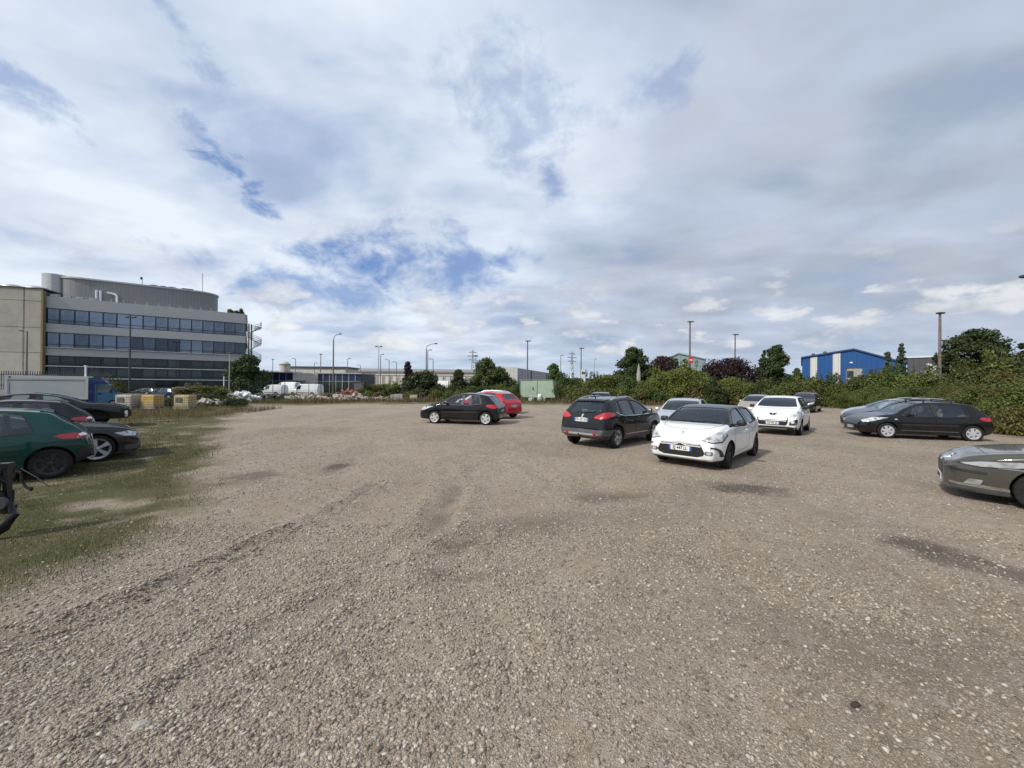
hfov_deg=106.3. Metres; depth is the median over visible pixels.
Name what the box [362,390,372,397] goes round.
scrub bush
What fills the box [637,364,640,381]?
stone post
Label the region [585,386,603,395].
hedge bush
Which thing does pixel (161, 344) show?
window
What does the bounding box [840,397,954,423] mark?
estate car
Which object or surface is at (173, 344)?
window
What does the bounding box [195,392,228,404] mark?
weed clump
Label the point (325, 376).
window
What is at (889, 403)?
hatchback car
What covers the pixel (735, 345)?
street lamp
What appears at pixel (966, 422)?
hatchback car
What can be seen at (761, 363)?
poplar tree
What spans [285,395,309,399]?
rubble heap
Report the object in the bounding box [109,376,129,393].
shrub
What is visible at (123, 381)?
window
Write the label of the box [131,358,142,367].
window
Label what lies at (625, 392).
hedge bush
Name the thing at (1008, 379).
hedge bush
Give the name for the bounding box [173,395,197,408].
caged tank
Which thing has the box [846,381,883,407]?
hedge bush
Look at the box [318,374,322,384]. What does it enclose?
window
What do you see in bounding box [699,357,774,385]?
purple tree
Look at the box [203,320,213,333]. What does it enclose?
window
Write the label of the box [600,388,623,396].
hedge bush
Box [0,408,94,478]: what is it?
hatchback car
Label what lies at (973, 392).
hedge bush
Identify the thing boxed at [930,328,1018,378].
oak tree
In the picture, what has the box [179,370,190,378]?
window
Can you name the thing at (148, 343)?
window
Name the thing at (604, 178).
sky
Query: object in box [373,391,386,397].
scrub bush
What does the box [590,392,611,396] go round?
hatchback car
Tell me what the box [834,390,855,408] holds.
hedge bush
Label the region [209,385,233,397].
bramble
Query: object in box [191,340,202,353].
window
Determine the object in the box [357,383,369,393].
scrub bush
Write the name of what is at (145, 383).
window
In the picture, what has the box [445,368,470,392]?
broadleaf tree
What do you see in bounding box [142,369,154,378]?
window
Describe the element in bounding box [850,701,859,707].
dead leaf
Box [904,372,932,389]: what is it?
hedge bush
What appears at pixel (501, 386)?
scrub bush
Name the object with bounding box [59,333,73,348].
window
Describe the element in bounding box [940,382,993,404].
hedge bush
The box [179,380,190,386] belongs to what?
window
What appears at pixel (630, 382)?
hedge bush
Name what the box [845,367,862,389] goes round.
site cabin
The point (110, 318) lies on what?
window
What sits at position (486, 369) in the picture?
broadleaf tree
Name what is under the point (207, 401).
rubble heap
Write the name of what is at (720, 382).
hedge bush
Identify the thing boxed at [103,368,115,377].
window
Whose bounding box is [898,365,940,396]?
hedge bush
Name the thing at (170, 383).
window
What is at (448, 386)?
scrub bush
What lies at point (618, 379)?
hedge bush
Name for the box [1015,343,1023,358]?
broadleaf tree
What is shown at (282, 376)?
window
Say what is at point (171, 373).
window
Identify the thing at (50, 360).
window
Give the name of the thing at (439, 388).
scrub bush
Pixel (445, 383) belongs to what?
white van
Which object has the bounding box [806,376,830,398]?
hedge bush
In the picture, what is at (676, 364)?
sapling
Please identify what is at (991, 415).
hedge bush
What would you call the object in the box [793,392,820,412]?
people carrier
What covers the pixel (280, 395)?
refuse sack
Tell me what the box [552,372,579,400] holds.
hedge bush
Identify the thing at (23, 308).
beige hall
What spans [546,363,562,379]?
broadleaf tree
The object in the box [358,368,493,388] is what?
long warehouse
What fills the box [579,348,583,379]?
street lamp
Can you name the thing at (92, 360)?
window
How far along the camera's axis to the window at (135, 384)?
63.86 m
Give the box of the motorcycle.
[0,460,48,534]
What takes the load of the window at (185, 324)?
in the office building at (181, 337)
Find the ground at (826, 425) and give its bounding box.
[0,393,1023,767]
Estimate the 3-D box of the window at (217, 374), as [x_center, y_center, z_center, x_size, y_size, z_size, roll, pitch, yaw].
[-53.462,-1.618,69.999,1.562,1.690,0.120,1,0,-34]
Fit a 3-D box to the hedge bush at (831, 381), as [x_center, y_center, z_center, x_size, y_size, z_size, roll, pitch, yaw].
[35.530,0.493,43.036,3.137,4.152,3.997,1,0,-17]
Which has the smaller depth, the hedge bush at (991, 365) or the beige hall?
the hedge bush at (991, 365)
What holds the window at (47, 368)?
in the office building at (181, 337)
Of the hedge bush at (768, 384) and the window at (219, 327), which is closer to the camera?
the hedge bush at (768, 384)
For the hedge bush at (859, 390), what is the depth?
35.71 m
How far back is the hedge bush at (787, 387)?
43.02 m
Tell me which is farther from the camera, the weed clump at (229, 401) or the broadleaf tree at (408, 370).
the broadleaf tree at (408, 370)
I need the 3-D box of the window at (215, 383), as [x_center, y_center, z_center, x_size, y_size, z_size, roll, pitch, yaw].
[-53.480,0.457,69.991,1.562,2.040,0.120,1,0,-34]
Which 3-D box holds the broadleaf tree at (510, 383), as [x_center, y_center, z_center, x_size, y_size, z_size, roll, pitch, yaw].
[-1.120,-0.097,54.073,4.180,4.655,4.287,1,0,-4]
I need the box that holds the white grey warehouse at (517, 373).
[503,367,547,384]
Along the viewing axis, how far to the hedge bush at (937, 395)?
24.54 m
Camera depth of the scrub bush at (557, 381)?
52.83 m
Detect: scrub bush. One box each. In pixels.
[321,392,332,398]
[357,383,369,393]
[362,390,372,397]
[368,383,380,396]
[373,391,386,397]
[377,383,391,395]
[385,381,400,397]
[402,391,417,398]
[425,390,443,399]
[427,384,447,393]
[440,390,452,399]
[444,384,454,392]
[452,389,466,398]
[463,385,477,392]
[476,385,488,391]
[494,381,507,390]
[507,388,523,398]
[549,376,563,399]
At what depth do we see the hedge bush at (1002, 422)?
16.95 m
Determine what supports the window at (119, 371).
in the office building at (181, 337)
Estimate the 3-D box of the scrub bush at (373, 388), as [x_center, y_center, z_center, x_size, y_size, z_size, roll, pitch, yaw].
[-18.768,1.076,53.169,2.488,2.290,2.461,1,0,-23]
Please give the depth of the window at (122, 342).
62.90 m
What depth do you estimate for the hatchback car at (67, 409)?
11.46 m
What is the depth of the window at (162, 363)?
65.66 m
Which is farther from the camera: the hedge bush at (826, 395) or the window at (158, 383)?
the window at (158, 383)
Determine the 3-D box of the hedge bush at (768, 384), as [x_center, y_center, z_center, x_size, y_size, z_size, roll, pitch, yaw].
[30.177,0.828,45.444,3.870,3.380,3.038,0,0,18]
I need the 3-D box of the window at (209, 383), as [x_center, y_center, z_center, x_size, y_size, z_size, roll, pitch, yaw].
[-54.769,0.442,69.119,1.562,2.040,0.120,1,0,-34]
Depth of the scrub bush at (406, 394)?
47.57 m
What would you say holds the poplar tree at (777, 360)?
on the ground at (826, 425)
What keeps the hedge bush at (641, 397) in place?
on the ground at (826, 425)
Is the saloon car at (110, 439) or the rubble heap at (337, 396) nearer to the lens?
the saloon car at (110, 439)
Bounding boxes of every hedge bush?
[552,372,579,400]
[558,384,586,402]
[573,377,585,387]
[577,385,592,397]
[583,369,605,391]
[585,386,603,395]
[595,373,615,389]
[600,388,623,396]
[610,373,623,390]
[615,373,641,399]
[615,385,632,397]
[629,389,651,402]
[630,380,656,403]
[643,390,668,403]
[646,364,668,392]
[653,370,672,386]
[661,387,679,401]
[665,366,694,400]
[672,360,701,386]
[681,386,702,398]
[685,370,712,392]
[699,376,727,404]
[717,379,726,388]
[719,385,755,404]
[721,376,739,404]
[733,377,755,404]
[752,380,767,394]
[756,377,776,388]
[757,388,779,395]
[761,385,785,395]
[775,382,799,395]
[792,374,824,406]
[799,386,828,406]
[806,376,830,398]
[816,371,841,405]
[816,388,830,406]
[823,382,846,406]
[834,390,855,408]
[837,376,862,405]
[843,366,887,401]
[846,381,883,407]
[847,388,867,407]
[861,372,895,393]
[864,362,901,391]
[866,386,896,405]
[880,386,910,406]
[889,373,912,389]
[893,385,933,406]
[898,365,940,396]
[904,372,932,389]
[918,377,959,399]
[930,383,963,400]
[931,372,965,392]
[932,359,987,387]
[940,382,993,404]
[941,384,991,407]
[960,367,983,388]
[969,360,995,385]
[973,378,1023,414]
[974,345,1023,385]
[976,367,1023,408]
[983,352,1023,387]
[988,413,1004,432]
[989,409,1023,433]
[992,404,1023,435]
[1002,360,1023,390]
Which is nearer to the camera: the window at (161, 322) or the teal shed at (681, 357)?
the window at (161, 322)
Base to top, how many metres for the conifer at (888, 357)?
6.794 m
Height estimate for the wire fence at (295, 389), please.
2.106 m
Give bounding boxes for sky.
[0,0,1023,378]
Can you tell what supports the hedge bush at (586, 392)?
on the ground at (826, 425)
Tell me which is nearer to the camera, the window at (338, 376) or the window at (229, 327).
the window at (229, 327)
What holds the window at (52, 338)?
in the office building at (181, 337)
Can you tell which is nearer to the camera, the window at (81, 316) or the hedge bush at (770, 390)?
the hedge bush at (770, 390)
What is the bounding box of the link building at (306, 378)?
[287,374,318,383]
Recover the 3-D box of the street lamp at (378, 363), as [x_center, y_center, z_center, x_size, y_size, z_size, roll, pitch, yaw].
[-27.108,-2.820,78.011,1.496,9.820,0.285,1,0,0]
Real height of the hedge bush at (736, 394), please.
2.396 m
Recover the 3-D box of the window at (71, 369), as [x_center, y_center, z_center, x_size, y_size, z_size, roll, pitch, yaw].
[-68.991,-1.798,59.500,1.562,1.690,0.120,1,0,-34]
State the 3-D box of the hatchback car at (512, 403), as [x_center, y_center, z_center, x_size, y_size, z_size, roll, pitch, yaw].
[-1.427,1.185,22.647,4.030,1.505,2.104,0,0,38]
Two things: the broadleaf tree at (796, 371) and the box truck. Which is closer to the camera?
the box truck
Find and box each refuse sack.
[268,394,275,399]
[275,394,284,398]
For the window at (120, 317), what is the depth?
62.90 m
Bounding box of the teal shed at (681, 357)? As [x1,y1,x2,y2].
[670,353,705,370]
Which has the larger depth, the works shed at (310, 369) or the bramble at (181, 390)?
the works shed at (310, 369)
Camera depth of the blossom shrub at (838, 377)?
59.77 m
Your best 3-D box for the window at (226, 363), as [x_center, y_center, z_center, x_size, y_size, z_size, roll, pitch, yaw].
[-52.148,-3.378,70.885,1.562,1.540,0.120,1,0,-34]
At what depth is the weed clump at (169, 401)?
33.69 m
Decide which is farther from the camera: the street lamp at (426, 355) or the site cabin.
the site cabin
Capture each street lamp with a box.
[19,330,27,375]
[124,316,136,393]
[227,352,232,395]
[332,333,340,393]
[375,346,382,385]
[380,354,383,383]
[426,343,437,370]
[526,340,530,380]
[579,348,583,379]
[687,321,693,366]
[733,334,738,358]
[936,312,944,376]
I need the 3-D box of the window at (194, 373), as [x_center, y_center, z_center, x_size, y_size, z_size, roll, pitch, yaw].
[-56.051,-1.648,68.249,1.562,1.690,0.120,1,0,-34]
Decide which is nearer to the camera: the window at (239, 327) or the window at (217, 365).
the window at (217, 365)
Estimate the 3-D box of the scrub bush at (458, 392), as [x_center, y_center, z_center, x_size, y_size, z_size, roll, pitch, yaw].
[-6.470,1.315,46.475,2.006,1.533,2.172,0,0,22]
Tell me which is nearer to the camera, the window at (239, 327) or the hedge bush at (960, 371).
the hedge bush at (960, 371)
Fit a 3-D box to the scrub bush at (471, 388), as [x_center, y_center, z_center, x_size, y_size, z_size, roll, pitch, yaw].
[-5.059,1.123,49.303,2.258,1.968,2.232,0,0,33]
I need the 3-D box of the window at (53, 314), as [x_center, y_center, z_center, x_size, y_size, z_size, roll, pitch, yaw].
[-70.146,-10.387,58.560,1.562,2.340,0.120,1,0,-34]
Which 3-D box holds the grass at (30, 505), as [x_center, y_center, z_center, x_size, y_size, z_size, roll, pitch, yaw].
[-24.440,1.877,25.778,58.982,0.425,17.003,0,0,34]
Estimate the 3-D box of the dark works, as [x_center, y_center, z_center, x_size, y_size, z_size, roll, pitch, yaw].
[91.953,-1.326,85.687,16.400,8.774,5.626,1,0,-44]
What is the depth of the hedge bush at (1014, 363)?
25.28 m
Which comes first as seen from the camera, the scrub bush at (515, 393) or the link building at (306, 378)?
the scrub bush at (515, 393)
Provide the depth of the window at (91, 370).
61.26 m
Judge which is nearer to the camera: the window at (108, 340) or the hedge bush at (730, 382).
the hedge bush at (730, 382)
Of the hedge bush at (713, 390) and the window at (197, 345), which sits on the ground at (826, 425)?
the hedge bush at (713, 390)
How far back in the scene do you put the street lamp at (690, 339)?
55.93 m
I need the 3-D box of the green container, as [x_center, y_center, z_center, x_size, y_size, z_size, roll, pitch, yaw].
[3.439,0.780,49.495,4.750,2.675,2.530,0,0,17]
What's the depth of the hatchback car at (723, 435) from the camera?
9.38 m
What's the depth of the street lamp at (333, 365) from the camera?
61.93 m
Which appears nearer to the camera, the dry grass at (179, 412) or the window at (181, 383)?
the dry grass at (179, 412)
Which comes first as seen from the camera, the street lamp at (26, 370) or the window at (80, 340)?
the street lamp at (26, 370)
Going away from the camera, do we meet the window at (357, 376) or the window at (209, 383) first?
the window at (209, 383)
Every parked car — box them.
[131,388,158,393]
[145,388,174,397]
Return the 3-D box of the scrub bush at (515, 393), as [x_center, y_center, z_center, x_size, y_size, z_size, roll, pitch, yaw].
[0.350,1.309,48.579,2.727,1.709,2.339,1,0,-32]
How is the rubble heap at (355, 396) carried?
on the ground at (826, 425)
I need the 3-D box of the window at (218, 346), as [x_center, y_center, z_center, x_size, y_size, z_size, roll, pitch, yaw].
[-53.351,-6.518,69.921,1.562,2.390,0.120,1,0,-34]
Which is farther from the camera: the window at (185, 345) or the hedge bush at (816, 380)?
the window at (185, 345)
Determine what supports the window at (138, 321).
in the office building at (181, 337)
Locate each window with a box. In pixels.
[45,332,58,347]
[45,355,58,365]
[45,366,58,374]
[46,308,59,323]
[59,309,74,324]
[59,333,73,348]
[59,356,73,365]
[59,367,73,375]
[74,310,88,325]
[74,333,88,348]
[74,356,88,365]
[74,367,88,375]
[88,367,102,376]
[89,311,102,326]
[89,334,102,349]
[89,357,102,366]
[103,312,116,327]
[103,335,116,349]
[103,357,115,366]
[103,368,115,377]
[116,336,128,350]
[116,358,128,366]
[116,368,128,378]
[116,380,127,391]
[117,313,129,327]
[130,314,142,328]
[131,337,142,351]
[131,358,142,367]
[131,368,142,378]
[131,380,141,390]
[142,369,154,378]
[142,380,154,387]
[143,315,155,329]
[143,337,154,351]
[143,359,154,367]
[155,317,167,330]
[155,338,167,352]
[155,359,167,367]
[155,369,166,378]
[155,380,166,387]
[167,339,179,352]
[167,359,178,368]
[167,369,178,378]
[167,380,178,387]
[168,317,179,331]
[179,339,190,353]
[179,360,190,368]
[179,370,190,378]
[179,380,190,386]
[180,318,190,332]
[191,319,202,332]
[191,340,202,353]
[191,360,201,368]
[191,370,201,379]
[191,381,201,387]
[202,341,213,353]
[202,361,212,368]
[202,370,212,379]
[202,381,212,387]
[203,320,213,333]
[213,341,223,354]
[213,361,223,369]
[213,370,223,379]
[213,381,222,386]
[214,321,224,334]
[224,342,234,354]
[224,361,233,369]
[225,322,234,334]
[235,323,244,335]
[235,343,244,355]
[272,373,278,384]
[279,373,285,382]
[286,373,291,379]
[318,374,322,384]
[323,374,328,390]
[329,374,335,391]
[335,374,341,392]
[342,374,347,390]
[348,374,354,389]
[355,374,360,381]
[801,394,812,396]
[847,371,852,377]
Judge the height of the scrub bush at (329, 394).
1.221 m
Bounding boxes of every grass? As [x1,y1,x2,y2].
[0,406,260,610]
[111,395,735,421]
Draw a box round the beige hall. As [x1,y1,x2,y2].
[0,284,61,394]
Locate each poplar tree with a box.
[756,349,768,383]
[761,344,790,386]
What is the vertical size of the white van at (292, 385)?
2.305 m
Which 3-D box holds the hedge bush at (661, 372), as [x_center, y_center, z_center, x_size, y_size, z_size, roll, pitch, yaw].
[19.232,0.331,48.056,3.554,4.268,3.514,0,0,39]
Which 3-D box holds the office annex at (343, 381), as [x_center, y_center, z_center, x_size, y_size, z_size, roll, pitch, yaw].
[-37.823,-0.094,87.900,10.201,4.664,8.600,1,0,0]
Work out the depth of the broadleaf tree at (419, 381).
50.23 m
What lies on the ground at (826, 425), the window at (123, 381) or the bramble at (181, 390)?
the bramble at (181, 390)
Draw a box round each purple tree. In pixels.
[644,355,678,378]
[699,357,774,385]
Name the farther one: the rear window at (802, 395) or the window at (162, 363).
the window at (162, 363)
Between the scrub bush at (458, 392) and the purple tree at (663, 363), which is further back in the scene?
the purple tree at (663, 363)
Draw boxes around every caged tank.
[114,394,140,408]
[139,394,165,408]
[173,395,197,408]
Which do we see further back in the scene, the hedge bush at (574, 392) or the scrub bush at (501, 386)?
the scrub bush at (501, 386)
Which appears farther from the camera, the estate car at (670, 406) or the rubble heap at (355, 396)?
the rubble heap at (355, 396)
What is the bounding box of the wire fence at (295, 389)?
[237,381,353,394]
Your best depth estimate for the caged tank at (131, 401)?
30.13 m
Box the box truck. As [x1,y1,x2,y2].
[4,375,123,402]
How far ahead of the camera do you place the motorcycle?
4.70 m
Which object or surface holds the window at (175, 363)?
in the office building at (181, 337)
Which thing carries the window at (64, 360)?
in the office building at (181, 337)
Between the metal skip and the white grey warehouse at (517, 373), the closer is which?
the metal skip
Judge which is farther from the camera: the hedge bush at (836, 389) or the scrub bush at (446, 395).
the scrub bush at (446, 395)
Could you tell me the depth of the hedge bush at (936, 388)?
25.82 m
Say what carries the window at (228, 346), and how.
in the office building at (181, 337)
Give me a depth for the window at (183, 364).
67.35 m
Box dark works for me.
[906,356,936,373]
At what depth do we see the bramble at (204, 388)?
40.44 m
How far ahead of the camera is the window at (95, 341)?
61.17 m
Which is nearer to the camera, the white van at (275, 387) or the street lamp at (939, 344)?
the street lamp at (939, 344)
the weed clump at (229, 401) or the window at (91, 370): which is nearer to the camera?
the weed clump at (229, 401)
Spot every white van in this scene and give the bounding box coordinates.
[262,384,287,394]
[278,382,300,391]
[288,384,323,394]
[438,381,448,387]
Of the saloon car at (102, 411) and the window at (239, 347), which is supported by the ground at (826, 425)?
the saloon car at (102, 411)
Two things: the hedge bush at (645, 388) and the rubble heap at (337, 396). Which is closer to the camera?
the hedge bush at (645, 388)
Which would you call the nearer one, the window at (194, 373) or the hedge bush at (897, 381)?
the hedge bush at (897, 381)
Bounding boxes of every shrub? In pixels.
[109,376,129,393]
[832,373,843,383]
[921,363,943,376]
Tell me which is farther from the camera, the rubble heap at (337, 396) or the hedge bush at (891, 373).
the rubble heap at (337, 396)
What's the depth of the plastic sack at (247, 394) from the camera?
42.74 m
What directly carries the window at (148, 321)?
in the office building at (181, 337)
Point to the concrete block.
(397, 395)
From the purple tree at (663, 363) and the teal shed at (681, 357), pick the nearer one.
the purple tree at (663, 363)
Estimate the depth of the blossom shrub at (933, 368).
39.80 m
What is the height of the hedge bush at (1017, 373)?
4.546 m
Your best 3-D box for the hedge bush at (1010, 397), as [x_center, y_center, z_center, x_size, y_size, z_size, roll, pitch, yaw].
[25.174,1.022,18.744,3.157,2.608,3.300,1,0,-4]
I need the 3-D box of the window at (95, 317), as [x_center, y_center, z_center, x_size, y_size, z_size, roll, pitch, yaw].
[-66.264,-10.342,61.185,1.562,2.340,0.120,1,0,-34]
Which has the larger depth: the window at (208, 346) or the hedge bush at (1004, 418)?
the window at (208, 346)
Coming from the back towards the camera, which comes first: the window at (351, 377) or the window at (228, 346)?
the window at (351, 377)
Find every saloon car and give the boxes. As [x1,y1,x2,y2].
[0,392,131,421]
[0,414,140,461]
[937,444,1023,505]
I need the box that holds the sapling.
[673,358,678,372]
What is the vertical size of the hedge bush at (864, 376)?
4.339 m
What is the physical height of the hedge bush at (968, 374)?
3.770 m
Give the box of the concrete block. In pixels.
[390,394,403,399]
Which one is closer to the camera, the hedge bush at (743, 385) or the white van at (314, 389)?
the hedge bush at (743, 385)
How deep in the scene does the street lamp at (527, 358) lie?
59.91 m
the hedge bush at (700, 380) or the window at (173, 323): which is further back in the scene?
the window at (173, 323)
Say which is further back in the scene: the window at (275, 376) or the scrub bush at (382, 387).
the window at (275, 376)
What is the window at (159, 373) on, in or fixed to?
in the office building at (181, 337)
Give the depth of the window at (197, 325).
68.16 m
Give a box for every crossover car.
[561,393,660,447]
[750,395,809,434]
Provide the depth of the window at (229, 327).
70.81 m
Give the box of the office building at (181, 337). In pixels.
[41,273,261,393]
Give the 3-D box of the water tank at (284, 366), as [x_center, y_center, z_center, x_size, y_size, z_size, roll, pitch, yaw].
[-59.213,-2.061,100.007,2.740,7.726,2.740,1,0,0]
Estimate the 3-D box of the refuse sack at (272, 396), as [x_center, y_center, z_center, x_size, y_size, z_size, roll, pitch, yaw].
[-28.348,1.544,45.610,0.997,0.758,1.330,1,0,-25]
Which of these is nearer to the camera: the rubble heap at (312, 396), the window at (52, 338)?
the rubble heap at (312, 396)
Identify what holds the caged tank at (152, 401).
on the ground at (826, 425)
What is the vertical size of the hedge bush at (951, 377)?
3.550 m
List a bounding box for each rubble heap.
[197,398,223,405]
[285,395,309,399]
[295,394,337,399]
[323,394,348,400]
[334,388,361,398]
[338,393,372,400]
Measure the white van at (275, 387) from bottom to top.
1.855 m
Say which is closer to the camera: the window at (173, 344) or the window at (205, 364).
the window at (173, 344)
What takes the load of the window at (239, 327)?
in the office building at (181, 337)
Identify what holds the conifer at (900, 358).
on the ground at (826, 425)
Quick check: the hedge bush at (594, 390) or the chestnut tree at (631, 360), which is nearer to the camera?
the hedge bush at (594, 390)
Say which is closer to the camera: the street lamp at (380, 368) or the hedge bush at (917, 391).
the hedge bush at (917, 391)
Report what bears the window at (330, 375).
in the office annex at (343, 381)
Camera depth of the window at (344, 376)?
83.92 m
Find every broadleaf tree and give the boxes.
[395,370,441,397]
[402,361,413,380]
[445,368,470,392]
[467,357,508,389]
[493,367,517,389]
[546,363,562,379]
[787,368,803,382]
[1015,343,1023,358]
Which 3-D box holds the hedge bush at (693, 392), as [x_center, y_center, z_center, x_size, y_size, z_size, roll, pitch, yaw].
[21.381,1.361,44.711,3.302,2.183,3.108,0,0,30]
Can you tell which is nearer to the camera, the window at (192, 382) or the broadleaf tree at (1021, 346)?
the broadleaf tree at (1021, 346)
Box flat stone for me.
[131,719,151,729]
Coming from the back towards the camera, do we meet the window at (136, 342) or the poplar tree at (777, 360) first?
the poplar tree at (777, 360)
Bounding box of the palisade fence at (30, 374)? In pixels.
[0,371,111,389]
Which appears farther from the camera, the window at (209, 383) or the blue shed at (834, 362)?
the blue shed at (834, 362)
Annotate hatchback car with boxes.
[0,399,95,423]
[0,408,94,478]
[420,393,506,424]
[458,391,521,416]
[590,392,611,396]
[651,404,757,468]
[737,394,768,410]
[840,399,913,416]
[844,399,994,440]
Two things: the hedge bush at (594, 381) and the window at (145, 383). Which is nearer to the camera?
the hedge bush at (594, 381)
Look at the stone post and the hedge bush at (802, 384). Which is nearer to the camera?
the hedge bush at (802, 384)
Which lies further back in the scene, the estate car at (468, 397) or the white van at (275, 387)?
the white van at (275, 387)
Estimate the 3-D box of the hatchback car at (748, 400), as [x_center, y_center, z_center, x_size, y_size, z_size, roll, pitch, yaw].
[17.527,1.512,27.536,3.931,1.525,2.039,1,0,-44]
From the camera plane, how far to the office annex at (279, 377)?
83.94 m
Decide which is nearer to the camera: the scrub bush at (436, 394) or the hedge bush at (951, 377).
the hedge bush at (951, 377)
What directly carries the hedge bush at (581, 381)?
on the ground at (826, 425)
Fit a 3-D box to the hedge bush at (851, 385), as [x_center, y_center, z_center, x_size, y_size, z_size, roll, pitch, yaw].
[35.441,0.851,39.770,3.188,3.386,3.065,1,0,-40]
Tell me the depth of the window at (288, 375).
83.94 m
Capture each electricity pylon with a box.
[469,350,478,368]
[567,351,575,377]
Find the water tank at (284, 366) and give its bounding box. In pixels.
[279,361,290,371]
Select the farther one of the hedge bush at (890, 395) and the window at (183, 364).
the window at (183, 364)
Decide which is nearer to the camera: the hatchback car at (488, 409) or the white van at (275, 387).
the hatchback car at (488, 409)
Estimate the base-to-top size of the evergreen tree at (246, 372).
6.453 m
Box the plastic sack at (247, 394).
[243,392,251,397]
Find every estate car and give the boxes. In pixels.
[456,390,510,401]
[655,397,706,421]
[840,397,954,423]
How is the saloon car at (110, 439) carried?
on the ground at (826, 425)
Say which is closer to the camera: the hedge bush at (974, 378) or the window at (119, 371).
the hedge bush at (974, 378)
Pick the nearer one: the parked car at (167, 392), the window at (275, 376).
the parked car at (167, 392)
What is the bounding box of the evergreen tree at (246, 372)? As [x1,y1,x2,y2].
[222,353,273,394]
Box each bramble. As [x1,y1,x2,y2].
[166,382,205,399]
[184,385,219,398]
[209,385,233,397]
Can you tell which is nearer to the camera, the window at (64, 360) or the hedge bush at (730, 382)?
the hedge bush at (730, 382)
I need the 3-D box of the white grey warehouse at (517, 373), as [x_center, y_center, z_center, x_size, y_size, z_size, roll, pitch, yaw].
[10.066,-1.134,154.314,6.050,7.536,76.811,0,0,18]
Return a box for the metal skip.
[354,382,365,392]
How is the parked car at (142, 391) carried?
on the ground at (826, 425)
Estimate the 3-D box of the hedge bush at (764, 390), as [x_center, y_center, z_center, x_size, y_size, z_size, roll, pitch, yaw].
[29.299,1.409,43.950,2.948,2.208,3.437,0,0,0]
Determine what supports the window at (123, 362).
in the office building at (181, 337)
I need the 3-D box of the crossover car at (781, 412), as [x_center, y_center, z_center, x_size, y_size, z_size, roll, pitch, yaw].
[12.398,1.355,17.701,2.200,1.645,4.410,0,0,43]
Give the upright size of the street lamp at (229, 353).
6.467 m
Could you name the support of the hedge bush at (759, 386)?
on the ground at (826, 425)
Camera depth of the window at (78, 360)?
60.37 m
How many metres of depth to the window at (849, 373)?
69.74 m
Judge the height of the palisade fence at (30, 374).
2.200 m
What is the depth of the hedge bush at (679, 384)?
44.78 m
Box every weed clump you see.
[164,397,173,405]
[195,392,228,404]
[218,397,247,405]
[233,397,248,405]
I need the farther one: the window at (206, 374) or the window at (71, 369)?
the window at (206, 374)
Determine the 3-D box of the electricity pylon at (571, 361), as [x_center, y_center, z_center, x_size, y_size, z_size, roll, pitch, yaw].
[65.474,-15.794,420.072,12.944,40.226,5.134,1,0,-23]
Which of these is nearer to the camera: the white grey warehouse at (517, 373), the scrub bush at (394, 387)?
the scrub bush at (394, 387)
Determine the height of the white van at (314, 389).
1.985 m
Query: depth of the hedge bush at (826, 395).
42.03 m
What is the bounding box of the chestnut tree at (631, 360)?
[613,346,652,381]
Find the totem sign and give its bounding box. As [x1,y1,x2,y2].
[581,370,585,382]
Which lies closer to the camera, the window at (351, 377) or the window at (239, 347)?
the window at (239, 347)
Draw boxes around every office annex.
[261,372,312,387]
[315,373,375,392]
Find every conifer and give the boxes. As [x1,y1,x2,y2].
[880,351,891,375]
[894,343,908,375]
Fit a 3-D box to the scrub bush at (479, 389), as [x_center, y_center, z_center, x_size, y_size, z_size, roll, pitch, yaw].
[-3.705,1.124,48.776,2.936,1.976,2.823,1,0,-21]
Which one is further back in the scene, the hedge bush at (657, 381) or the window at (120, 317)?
the window at (120, 317)
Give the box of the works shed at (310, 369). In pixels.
[290,366,359,373]
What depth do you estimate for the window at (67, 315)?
59.44 m
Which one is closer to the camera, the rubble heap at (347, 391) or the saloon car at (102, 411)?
the saloon car at (102, 411)
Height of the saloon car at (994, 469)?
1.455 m
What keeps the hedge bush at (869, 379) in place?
on the ground at (826, 425)
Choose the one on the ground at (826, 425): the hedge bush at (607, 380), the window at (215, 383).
the hedge bush at (607, 380)
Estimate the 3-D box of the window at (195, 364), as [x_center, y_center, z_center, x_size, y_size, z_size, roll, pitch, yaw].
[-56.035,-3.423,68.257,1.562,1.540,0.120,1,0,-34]
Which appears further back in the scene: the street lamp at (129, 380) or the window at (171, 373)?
the window at (171, 373)
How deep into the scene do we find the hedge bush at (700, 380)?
44.88 m
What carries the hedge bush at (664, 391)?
on the ground at (826, 425)
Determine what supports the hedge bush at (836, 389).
on the ground at (826, 425)
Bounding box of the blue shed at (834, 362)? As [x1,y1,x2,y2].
[801,348,908,385]
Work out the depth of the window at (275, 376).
83.94 m
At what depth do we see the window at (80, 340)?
60.31 m
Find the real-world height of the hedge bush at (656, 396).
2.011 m
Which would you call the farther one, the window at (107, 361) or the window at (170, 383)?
the window at (170, 383)
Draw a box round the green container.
[519,379,557,400]
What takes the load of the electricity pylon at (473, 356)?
on the ground at (826, 425)
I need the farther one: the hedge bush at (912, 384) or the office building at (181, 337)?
the office building at (181, 337)
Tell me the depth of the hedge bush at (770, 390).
43.29 m

